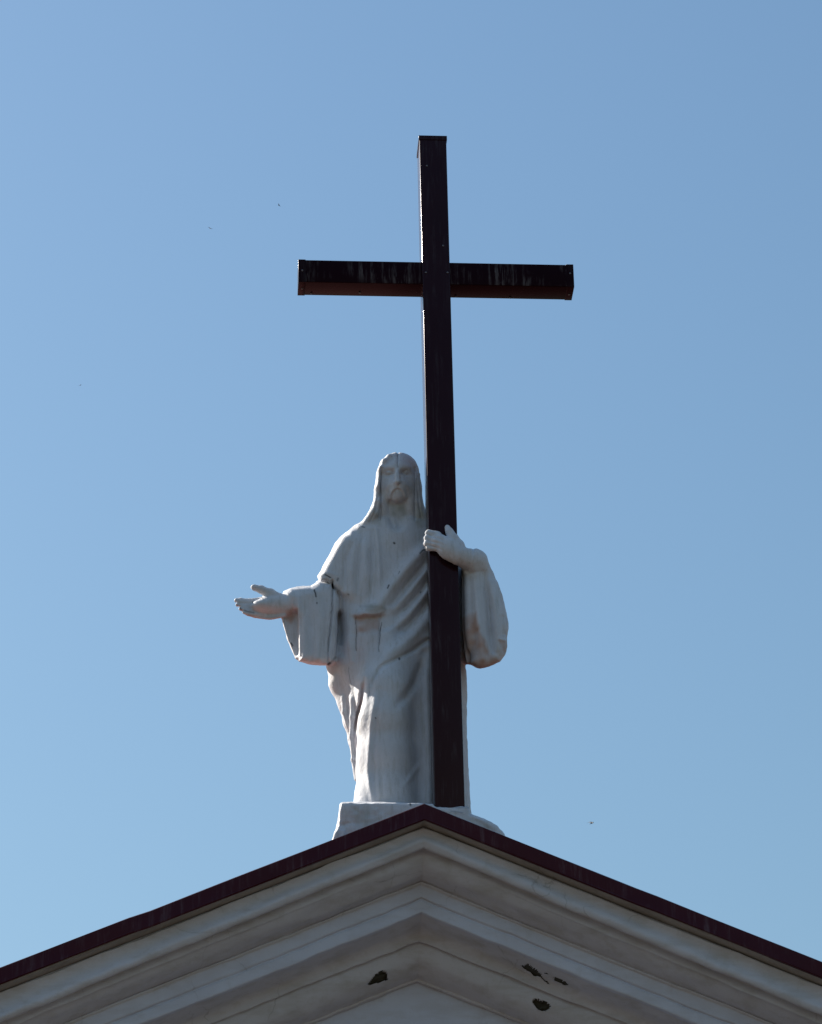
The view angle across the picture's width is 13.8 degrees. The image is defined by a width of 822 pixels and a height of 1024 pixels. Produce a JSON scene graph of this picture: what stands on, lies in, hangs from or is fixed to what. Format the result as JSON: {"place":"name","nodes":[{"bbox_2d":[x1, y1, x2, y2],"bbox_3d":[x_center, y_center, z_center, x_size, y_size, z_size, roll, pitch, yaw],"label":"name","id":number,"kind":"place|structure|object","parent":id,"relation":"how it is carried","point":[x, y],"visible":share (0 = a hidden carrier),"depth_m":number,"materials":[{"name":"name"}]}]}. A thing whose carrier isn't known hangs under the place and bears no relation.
{"place":"outdoors","nodes":[
{"label":"outdoors","id":0,"kind":"place"},
{"bbox_2d":[0,804,821,1023],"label":"church","id":1,"kind":"structure","parent":0,"point":[423,914],"depth_m":33.18,"materials":[{"name":"beige paint"}]},
{"bbox_2d":[332,802,504,839],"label":"plinth","id":2,"kind":"structure","parent":1,"relation":"on","point":[353,816],"depth_m":33.77,"materials":[{"name":"stone"}]},
{"bbox_2d":[234,452,508,813],"bbox_3d":[-0.344,1.382,35.478,2.824,4.419,1.170,-7,-29,10],"label":"statue","id":3,"kind":"object","parent":2,"relation":"on","point":[354,617],"visible":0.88,"depth_m":35.22,"materials":[{"name":"stone"}]},
{"bbox_2d":[297,135,573,807],"bbox_3d":[0.307,-0.480,36.000,2.996,8.174,0.379,1,-28,-4],"label":"cross","id":4,"kind":"object","parent":2,"relation":"on","point":[435,279],"visible":0.96,"depth_m":36.62,"materials":[{"name":"metal"}]},
{"bbox_2d":[0,0,821,966],"label":"sky","id":5,"kind":"structure","parent":0,"point":[183,429],"materials":[{"name":"blue"}]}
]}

